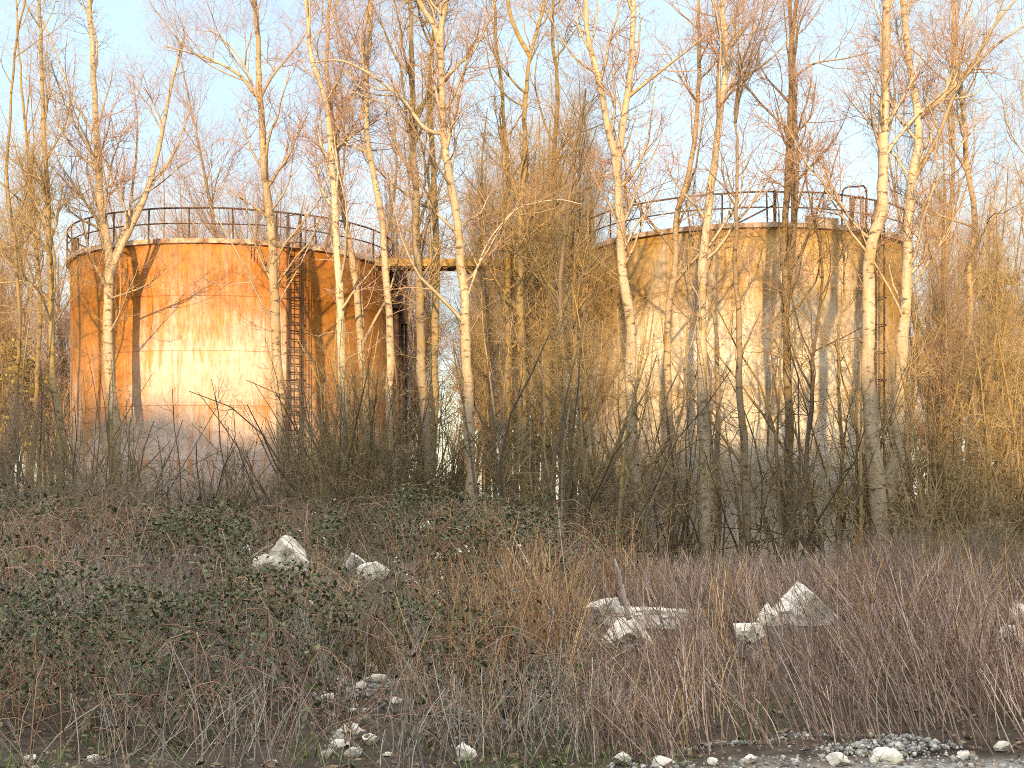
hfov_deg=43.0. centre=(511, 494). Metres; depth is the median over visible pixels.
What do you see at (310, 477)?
bare shrub
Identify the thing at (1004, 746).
rock
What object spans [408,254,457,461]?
bare tree
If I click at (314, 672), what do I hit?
grey stalks
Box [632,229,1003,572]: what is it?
bare shrub
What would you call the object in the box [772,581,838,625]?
rock
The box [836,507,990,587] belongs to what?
bare shrub
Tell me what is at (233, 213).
bare tree
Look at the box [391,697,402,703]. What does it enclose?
rock
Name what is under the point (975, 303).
bare tree
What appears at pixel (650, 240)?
storage tank
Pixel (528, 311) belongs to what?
bare tree
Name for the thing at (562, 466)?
bare tree
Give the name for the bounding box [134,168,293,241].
bare tree
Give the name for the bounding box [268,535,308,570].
rock
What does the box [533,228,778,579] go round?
bare shrub
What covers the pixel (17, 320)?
bare tree
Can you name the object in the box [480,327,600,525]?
bare tree
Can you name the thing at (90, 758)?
rock
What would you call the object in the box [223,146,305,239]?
bare tree
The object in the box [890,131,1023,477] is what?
bare tree
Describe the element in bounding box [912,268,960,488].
bare tree
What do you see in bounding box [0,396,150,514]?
bare shrub
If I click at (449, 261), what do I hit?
gangway
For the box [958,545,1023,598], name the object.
bare shrub
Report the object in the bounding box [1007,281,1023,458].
bare tree
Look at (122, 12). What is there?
sky
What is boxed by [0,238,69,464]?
bare tree
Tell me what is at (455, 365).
bare tree
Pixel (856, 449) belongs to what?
bare shrub
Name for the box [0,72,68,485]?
bare tree
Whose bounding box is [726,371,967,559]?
bare shrub
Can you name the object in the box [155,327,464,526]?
bare shrub
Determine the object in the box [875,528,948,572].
bare shrub
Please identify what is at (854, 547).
bare shrub
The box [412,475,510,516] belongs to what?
bare shrub
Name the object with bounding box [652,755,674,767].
rock
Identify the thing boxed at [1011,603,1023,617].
rock
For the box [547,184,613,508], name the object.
bare tree
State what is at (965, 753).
rock
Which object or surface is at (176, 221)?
bare tree
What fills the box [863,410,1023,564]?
bare shrub
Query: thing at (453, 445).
bare shrub
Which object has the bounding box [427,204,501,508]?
bare tree
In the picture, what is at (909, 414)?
bare tree
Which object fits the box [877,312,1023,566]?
bare shrub
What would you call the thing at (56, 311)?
bare tree
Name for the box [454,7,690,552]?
bare tree
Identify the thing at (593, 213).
bare tree
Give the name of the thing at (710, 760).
rock
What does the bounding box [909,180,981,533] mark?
bare tree
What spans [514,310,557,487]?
bare tree
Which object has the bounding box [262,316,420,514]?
bare shrub
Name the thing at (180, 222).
bare tree
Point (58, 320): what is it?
bare tree
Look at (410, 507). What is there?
shrub
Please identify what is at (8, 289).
bare tree
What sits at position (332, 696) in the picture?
rock
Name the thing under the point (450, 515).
shrub
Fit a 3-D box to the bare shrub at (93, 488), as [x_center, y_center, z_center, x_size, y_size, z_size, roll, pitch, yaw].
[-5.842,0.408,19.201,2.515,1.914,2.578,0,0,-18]
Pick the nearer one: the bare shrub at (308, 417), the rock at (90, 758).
the rock at (90, 758)
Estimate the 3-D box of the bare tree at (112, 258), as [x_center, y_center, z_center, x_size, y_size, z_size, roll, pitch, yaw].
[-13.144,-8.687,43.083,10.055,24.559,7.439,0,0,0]
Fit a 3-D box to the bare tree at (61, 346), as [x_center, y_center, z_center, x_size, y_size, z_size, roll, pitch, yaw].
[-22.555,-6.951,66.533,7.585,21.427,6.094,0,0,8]
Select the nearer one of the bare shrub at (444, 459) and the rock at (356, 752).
the rock at (356, 752)
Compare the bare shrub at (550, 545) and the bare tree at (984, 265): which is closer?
the bare shrub at (550, 545)
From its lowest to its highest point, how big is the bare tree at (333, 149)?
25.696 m
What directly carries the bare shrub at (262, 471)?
on the ground at (982, 753)
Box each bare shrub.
[0,325,247,518]
[0,370,119,522]
[0,374,194,511]
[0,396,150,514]
[0,400,142,512]
[0,421,22,514]
[0,440,61,509]
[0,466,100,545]
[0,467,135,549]
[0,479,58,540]
[3,411,93,516]
[10,430,170,504]
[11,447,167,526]
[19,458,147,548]
[21,360,171,513]
[22,450,80,501]
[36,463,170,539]
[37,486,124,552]
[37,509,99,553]
[53,388,166,519]
[60,406,254,549]
[65,434,226,531]
[78,465,219,517]
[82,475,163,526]
[92,426,163,519]
[124,408,290,542]
[127,349,434,540]
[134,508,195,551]
[145,428,332,533]
[146,407,408,511]
[154,407,398,533]
[154,468,198,514]
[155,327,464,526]
[159,451,281,530]
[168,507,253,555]
[172,379,296,529]
[189,311,519,548]
[193,454,315,530]
[194,472,306,524]
[195,344,451,544]
[246,298,519,519]
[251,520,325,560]
[258,314,435,538]
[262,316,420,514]
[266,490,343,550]
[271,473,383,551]
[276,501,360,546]
[277,311,419,499]
[283,361,517,514]
[284,355,422,543]
[287,451,325,529]
[316,362,506,517]
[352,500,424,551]
[365,398,548,526]
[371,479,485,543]
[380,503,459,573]
[384,413,449,512]
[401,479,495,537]
[409,378,495,509]
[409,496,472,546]
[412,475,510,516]
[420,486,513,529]
[430,273,768,558]
[441,401,553,523]
[442,367,660,558]
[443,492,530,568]
[451,265,775,571]
[458,334,696,561]
[494,495,572,533]
[497,512,576,571]
[501,513,597,551]
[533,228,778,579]
[545,362,674,576]
[573,348,715,581]
[611,282,746,577]
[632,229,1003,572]
[650,254,1023,564]
[651,364,933,582]
[670,554,721,593]
[678,338,907,581]
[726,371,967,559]
[782,396,1023,565]
[792,545,856,579]
[822,373,969,560]
[823,534,867,574]
[829,519,941,586]
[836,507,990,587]
[843,524,939,566]
[863,284,1023,566]
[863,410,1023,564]
[866,453,990,564]
[870,371,1021,561]
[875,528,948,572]
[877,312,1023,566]
[881,499,1006,578]
[915,445,1023,580]
[917,352,1023,541]
[918,402,1023,573]
[918,523,1023,578]
[935,520,1011,572]
[936,525,1022,574]
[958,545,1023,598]
[960,535,1023,598]
[970,494,1023,597]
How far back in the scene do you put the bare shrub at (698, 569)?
19.12 m
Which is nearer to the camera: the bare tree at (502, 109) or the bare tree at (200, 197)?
the bare tree at (502, 109)
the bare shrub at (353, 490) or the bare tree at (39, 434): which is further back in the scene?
the bare tree at (39, 434)
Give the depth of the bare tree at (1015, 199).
52.24 m
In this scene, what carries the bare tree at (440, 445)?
on the ground at (982, 753)
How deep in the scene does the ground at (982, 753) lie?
9.70 m
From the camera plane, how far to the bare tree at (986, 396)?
37.61 m
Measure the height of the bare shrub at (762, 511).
7.304 m
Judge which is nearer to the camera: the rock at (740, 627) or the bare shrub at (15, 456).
the rock at (740, 627)
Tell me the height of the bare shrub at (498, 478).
9.756 m
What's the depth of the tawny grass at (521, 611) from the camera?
11.15 m
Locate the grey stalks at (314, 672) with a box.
[0,546,644,767]
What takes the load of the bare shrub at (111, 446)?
on the ground at (982, 753)
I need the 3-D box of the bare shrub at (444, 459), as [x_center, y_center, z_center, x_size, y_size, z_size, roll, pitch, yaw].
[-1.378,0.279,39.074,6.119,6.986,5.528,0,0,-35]
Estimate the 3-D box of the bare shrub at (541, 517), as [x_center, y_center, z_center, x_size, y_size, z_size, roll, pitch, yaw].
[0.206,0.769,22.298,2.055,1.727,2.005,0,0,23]
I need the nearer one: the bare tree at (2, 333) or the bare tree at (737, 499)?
the bare tree at (737, 499)
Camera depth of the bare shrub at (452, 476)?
36.80 m
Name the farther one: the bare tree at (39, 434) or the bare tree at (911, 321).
the bare tree at (39, 434)
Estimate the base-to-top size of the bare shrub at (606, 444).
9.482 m
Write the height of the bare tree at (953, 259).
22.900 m
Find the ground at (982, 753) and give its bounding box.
[0,499,1023,767]
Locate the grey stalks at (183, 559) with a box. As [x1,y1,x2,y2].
[0,506,594,630]
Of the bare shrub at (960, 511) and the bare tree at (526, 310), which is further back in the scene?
the bare tree at (526, 310)
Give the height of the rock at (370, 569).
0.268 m
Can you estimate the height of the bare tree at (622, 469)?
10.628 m
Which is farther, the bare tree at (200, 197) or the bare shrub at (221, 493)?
the bare tree at (200, 197)
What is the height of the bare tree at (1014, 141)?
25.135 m
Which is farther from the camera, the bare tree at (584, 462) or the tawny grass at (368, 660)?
the bare tree at (584, 462)
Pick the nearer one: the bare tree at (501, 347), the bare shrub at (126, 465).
the bare shrub at (126, 465)
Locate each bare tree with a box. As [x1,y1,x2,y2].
[0,0,95,493]
[0,0,107,488]
[0,0,114,494]
[0,0,262,502]
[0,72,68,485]
[0,108,6,408]
[0,179,69,474]
[0,180,45,397]
[0,183,66,417]
[0,202,69,477]
[0,217,53,453]
[0,222,91,494]
[0,235,15,430]
[0,237,47,478]
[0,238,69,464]
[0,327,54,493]
[10,158,127,438]
[17,312,69,479]
[19,332,53,476]
[21,303,69,486]
[22,222,86,493]
[27,223,97,477]
[37,118,140,339]
[53,88,209,244]
[62,186,150,435]
[68,178,201,354]
[113,1,299,239]
[115,117,317,239]
[123,0,359,515]
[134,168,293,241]
[136,205,244,238]
[145,182,205,238]
[182,171,263,237]
[184,157,282,237]
[204,34,399,249]
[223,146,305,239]
[234,150,327,243]
[246,0,628,533]
[257,201,308,241]
[263,0,421,493]
[268,0,429,454]
[269,40,445,376]
[280,199,341,249]
[288,437,346,522]
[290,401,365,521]
[304,0,441,510]
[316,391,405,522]
[324,188,460,466]
[330,40,483,408]
[334,0,515,507]
[338,462,391,534]
[341,0,497,501]
[362,165,462,471]
[364,247,448,438]
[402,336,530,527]
[405,227,585,505]
[408,226,454,453]
[408,239,458,446]
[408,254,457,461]
[408,272,416,406]
[411,237,517,474]
[423,107,546,475]
[424,48,536,478]
[427,142,503,508]
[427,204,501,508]
[427,222,529,514]
[435,0,600,521]
[438,359,495,471]
[439,0,587,510]
[441,152,536,476]
[447,94,613,516]
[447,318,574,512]
[448,215,594,499]
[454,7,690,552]
[465,0,629,520]
[465,142,609,466]
[467,107,694,452]
[468,161,546,500]
[471,174,535,479]
[480,56,603,495]
[480,286,629,532]
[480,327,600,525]
[487,37,588,499]
[487,86,586,448]
[493,66,664,534]
[501,272,667,558]
[509,0,745,580]
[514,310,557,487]
[527,60,631,529]
[532,231,625,557]
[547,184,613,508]
[549,90,642,475]
[563,135,613,344]
[585,0,784,569]
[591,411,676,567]
[599,231,696,574]
[604,120,772,559]
[636,0,827,582]
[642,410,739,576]
[660,0,823,582]
[668,290,744,572]
[674,0,929,561]
[677,362,803,559]
[723,112,901,583]
[731,149,955,570]
[749,0,1023,561]
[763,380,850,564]
[780,369,880,583]
[808,213,938,457]
[809,280,921,571]
[810,0,1023,536]
[815,0,1019,493]
[815,240,944,558]
[863,0,1023,542]
[879,183,1017,530]
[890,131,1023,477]
[893,80,1023,530]
[895,148,1023,517]
[903,145,1021,469]
[905,165,986,412]
[907,347,977,554]
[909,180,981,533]
[910,229,961,439]
[912,198,1023,459]
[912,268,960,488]
[915,258,1023,519]
[916,217,1022,536]
[938,291,1023,554]
[939,231,1023,526]
[947,280,1023,561]
[948,218,1023,540]
[949,217,1022,520]
[951,159,1023,540]
[955,191,1023,544]
[959,2,1023,383]
[964,194,1023,506]
[974,180,1023,447]
[990,98,1023,356]
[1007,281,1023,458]
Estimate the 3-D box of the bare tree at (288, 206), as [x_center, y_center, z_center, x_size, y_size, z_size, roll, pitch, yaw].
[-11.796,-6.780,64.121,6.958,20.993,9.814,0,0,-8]
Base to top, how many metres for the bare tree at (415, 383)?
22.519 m
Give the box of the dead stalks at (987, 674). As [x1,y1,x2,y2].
[414,504,1023,765]
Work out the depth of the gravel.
8.83 m
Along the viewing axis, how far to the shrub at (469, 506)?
20.56 m
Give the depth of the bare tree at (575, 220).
60.16 m
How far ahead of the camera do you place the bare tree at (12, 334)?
64.81 m
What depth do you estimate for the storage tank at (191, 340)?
45.26 m
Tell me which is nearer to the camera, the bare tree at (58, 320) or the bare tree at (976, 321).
the bare tree at (976, 321)
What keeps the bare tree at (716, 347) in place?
on the ground at (982, 753)
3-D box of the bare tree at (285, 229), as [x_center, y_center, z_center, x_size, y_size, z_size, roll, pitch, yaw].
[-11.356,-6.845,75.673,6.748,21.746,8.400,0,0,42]
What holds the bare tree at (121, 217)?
on the ground at (982, 753)
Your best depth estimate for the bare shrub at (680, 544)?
37.57 m
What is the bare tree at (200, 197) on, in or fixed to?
on the ground at (982, 753)
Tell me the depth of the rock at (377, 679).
10.81 m
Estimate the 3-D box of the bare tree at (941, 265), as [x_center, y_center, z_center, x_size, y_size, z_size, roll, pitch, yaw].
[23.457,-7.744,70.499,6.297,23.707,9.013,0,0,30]
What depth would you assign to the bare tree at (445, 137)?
36.88 m
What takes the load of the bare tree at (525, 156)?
on the ground at (982, 753)
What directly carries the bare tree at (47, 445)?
on the ground at (982, 753)
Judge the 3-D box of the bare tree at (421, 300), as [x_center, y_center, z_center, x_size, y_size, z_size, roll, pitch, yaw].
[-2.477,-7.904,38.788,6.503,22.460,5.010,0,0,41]
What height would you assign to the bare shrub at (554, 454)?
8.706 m
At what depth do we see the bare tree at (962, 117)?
40.09 m
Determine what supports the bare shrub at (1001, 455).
on the ground at (982, 753)
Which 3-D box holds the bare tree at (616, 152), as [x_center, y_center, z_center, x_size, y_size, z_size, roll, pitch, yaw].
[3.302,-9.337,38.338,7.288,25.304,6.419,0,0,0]
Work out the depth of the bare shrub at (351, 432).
36.19 m
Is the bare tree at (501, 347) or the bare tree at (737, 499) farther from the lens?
the bare tree at (501, 347)
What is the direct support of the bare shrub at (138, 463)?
on the ground at (982, 753)
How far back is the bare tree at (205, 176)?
61.55 m
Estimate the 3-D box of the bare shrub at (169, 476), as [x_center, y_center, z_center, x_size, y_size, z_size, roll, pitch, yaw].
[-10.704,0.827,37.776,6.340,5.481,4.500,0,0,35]
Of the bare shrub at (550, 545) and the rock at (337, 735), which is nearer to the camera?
the rock at (337, 735)
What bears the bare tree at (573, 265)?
on the ground at (982, 753)
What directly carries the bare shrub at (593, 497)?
on the ground at (982, 753)
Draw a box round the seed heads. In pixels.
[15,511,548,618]
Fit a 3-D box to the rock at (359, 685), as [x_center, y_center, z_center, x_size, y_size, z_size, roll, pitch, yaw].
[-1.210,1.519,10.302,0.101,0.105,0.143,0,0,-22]
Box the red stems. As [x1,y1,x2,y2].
[0,502,511,688]
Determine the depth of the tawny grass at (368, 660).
11.66 m
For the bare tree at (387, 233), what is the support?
on the ground at (982, 753)
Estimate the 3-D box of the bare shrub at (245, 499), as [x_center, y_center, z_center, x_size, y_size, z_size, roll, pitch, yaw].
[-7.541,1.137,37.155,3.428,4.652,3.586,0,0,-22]
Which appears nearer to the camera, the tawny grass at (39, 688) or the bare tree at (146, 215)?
the tawny grass at (39, 688)
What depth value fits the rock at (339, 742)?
9.18 m
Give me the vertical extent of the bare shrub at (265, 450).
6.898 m
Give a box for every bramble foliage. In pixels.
[0,469,695,767]
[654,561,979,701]
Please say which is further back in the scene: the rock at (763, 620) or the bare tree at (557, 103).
the bare tree at (557, 103)
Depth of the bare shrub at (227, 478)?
37.42 m
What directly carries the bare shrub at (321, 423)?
on the ground at (982, 753)
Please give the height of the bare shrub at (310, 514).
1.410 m
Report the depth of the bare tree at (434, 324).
40.36 m
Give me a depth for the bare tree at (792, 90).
38.97 m
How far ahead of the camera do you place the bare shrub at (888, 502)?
36.77 m
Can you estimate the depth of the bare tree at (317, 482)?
34.92 m
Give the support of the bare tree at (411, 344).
on the ground at (982, 753)
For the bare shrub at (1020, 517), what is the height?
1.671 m
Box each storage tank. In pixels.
[65,207,407,532]
[577,185,913,585]
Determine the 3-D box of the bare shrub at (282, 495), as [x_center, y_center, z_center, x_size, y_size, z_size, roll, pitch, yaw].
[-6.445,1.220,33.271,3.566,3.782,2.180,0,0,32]
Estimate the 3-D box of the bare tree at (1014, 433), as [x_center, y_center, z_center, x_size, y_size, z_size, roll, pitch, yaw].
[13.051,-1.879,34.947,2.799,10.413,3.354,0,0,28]
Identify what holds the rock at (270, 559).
on the ground at (982, 753)
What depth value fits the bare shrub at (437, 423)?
40.50 m
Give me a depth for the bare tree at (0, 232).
55.98 m
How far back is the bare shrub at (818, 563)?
21.49 m
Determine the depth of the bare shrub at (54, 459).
36.52 m
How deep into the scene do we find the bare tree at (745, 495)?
35.85 m
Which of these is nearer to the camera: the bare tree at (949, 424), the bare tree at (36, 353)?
the bare tree at (949, 424)
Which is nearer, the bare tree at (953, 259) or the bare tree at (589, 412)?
the bare tree at (589, 412)
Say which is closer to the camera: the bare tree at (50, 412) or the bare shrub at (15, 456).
the bare shrub at (15, 456)
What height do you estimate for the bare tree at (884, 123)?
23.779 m
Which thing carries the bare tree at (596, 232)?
on the ground at (982, 753)
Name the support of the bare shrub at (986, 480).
on the ground at (982, 753)
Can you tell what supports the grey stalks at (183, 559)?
on the ground at (982, 753)
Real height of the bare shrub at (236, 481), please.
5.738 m
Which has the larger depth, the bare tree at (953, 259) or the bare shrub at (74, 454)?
the bare tree at (953, 259)
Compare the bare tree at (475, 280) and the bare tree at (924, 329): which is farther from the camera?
the bare tree at (924, 329)
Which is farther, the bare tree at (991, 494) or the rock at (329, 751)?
the bare tree at (991, 494)
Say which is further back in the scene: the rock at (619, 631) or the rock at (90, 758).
the rock at (619, 631)
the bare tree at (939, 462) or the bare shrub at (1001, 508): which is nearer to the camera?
the bare shrub at (1001, 508)
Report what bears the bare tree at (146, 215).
on the ground at (982, 753)
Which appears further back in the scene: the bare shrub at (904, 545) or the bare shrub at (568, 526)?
the bare shrub at (904, 545)
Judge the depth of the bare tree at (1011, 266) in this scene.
70.96 m
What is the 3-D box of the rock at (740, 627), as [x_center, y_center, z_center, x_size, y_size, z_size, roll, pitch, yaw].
[2.392,1.452,13.159,0.289,0.314,0.316,0,0,28]
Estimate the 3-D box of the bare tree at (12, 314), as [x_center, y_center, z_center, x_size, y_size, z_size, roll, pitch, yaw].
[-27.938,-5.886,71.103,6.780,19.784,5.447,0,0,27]
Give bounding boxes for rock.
[24,754,35,760]
[86,754,104,761]
[252,554,278,571]
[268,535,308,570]
[320,749,338,757]
[321,693,335,700]
[328,723,365,742]
[328,739,348,748]
[344,553,363,570]
[344,747,362,756]
[353,680,366,690]
[356,561,388,578]
[362,733,378,744]
[363,674,392,682]
[367,662,377,670]
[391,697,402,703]
[456,742,477,762]
[577,597,623,624]
[602,616,652,650]
[611,751,631,764]
[622,606,699,628]
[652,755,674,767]
[707,757,717,764]
[733,622,765,643]
[741,754,755,763]
[756,602,781,626]
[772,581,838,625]
[826,752,850,765]
[869,747,902,764]
[884,741,907,756]
[956,750,969,758]
[993,741,1012,751]
[999,624,1022,643]
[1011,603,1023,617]
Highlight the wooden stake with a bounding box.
[615,559,630,620]
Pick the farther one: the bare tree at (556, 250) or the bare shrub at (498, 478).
the bare tree at (556, 250)
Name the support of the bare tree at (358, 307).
on the ground at (982, 753)
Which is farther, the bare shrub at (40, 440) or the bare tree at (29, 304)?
the bare tree at (29, 304)
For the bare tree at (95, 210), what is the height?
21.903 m
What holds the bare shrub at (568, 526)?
on the ground at (982, 753)
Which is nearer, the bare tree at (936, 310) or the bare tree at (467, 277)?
the bare tree at (936, 310)
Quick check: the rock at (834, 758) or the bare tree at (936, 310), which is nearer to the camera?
the rock at (834, 758)
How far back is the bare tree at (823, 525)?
35.04 m
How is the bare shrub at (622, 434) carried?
on the ground at (982, 753)
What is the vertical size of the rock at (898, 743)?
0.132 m
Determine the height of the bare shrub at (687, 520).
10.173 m
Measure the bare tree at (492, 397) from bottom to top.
11.922 m
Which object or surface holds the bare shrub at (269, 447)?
on the ground at (982, 753)
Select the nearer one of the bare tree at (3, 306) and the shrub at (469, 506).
the shrub at (469, 506)
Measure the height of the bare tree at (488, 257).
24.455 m
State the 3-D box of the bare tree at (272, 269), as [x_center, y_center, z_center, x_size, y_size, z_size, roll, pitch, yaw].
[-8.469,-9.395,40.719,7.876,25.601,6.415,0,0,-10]
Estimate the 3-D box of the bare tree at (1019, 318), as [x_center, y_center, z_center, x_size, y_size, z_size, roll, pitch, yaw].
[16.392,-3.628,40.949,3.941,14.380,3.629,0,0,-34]
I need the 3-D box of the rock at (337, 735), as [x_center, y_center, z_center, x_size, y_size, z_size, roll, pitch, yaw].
[-1.189,1.739,9.398,0.260,0.201,0.188,0,0,-25]
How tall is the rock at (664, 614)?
0.272 m
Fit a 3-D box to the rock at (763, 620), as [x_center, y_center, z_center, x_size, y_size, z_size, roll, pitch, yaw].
[2.708,1.313,13.754,0.190,0.365,0.280,0,0,44]
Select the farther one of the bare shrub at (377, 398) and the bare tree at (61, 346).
the bare tree at (61, 346)
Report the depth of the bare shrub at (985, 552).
22.17 m
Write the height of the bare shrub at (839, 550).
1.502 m
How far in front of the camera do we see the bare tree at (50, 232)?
40.67 m
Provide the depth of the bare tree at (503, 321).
59.72 m
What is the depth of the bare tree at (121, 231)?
70.84 m
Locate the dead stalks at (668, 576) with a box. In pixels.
[486,525,1023,623]
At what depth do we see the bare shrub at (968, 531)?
20.91 m
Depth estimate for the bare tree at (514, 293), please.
45.67 m
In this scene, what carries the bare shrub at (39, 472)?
on the ground at (982, 753)
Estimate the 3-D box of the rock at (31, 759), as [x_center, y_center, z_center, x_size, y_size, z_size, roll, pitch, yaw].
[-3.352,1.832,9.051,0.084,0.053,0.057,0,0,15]
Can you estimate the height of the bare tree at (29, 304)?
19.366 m
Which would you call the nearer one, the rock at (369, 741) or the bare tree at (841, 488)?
the rock at (369, 741)
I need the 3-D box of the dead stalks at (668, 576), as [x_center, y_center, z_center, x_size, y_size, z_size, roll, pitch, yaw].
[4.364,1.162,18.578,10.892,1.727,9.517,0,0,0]
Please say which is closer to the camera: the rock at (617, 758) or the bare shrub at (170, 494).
the rock at (617, 758)
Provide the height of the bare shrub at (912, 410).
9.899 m
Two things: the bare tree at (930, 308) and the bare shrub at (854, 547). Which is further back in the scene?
the bare tree at (930, 308)
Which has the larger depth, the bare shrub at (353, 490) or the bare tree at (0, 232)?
the bare tree at (0, 232)
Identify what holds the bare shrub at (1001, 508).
on the ground at (982, 753)
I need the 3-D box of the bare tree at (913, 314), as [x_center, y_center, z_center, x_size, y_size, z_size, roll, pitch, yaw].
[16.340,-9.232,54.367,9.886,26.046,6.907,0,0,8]
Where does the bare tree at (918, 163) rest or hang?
on the ground at (982, 753)
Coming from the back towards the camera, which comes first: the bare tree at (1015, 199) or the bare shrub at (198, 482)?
the bare tree at (1015, 199)
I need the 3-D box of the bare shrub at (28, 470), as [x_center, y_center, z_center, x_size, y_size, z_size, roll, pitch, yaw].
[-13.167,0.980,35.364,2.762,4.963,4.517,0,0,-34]
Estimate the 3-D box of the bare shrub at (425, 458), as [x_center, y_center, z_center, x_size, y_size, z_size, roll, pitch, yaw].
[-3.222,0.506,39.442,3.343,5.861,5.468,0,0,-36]
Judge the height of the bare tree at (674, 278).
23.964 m
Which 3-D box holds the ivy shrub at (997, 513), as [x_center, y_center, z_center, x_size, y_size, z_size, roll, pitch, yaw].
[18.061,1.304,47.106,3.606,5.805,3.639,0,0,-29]
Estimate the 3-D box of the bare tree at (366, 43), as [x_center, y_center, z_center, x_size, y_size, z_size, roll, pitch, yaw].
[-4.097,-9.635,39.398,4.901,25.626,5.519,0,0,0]
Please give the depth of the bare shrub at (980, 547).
20.78 m
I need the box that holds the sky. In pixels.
[0,0,1023,499]
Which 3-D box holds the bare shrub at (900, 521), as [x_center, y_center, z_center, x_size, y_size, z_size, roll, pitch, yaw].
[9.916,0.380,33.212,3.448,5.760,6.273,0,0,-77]
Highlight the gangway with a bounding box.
[375,258,598,273]
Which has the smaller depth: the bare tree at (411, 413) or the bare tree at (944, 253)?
the bare tree at (944, 253)
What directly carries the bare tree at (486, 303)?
on the ground at (982, 753)
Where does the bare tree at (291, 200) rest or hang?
on the ground at (982, 753)
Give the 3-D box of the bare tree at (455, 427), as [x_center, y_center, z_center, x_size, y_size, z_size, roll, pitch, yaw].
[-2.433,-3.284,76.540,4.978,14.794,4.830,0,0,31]
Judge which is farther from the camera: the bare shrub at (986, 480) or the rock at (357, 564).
the bare shrub at (986, 480)
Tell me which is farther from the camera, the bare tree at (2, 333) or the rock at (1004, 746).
the bare tree at (2, 333)
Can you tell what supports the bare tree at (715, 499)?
on the ground at (982, 753)
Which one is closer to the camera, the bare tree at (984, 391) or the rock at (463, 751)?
the rock at (463, 751)
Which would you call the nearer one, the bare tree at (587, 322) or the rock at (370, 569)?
the rock at (370, 569)
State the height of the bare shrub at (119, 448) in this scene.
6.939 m
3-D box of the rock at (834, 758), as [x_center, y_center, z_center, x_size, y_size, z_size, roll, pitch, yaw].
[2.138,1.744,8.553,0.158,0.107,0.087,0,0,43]
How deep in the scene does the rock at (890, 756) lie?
8.60 m
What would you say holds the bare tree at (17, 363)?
on the ground at (982, 753)
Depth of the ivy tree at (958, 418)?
55.84 m
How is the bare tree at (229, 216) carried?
on the ground at (982, 753)
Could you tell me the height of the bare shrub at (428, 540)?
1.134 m
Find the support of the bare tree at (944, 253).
on the ground at (982, 753)
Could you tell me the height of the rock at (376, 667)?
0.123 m
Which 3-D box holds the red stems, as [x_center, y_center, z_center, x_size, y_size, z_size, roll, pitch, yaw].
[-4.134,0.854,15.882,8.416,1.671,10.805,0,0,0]
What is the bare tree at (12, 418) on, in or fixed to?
on the ground at (982, 753)
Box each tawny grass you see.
[0,493,504,725]
[243,532,466,676]
[365,475,781,757]
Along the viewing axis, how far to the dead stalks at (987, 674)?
9.95 m
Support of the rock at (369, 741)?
on the ground at (982, 753)
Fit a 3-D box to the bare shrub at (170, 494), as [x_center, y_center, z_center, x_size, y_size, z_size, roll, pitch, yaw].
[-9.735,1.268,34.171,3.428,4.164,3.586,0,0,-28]
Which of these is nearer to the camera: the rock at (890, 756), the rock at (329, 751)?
the rock at (890, 756)
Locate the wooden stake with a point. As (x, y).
(621, 588)
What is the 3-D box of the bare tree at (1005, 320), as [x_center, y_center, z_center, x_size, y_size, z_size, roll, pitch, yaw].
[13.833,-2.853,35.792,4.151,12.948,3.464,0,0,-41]
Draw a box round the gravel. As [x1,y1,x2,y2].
[25,549,1023,767]

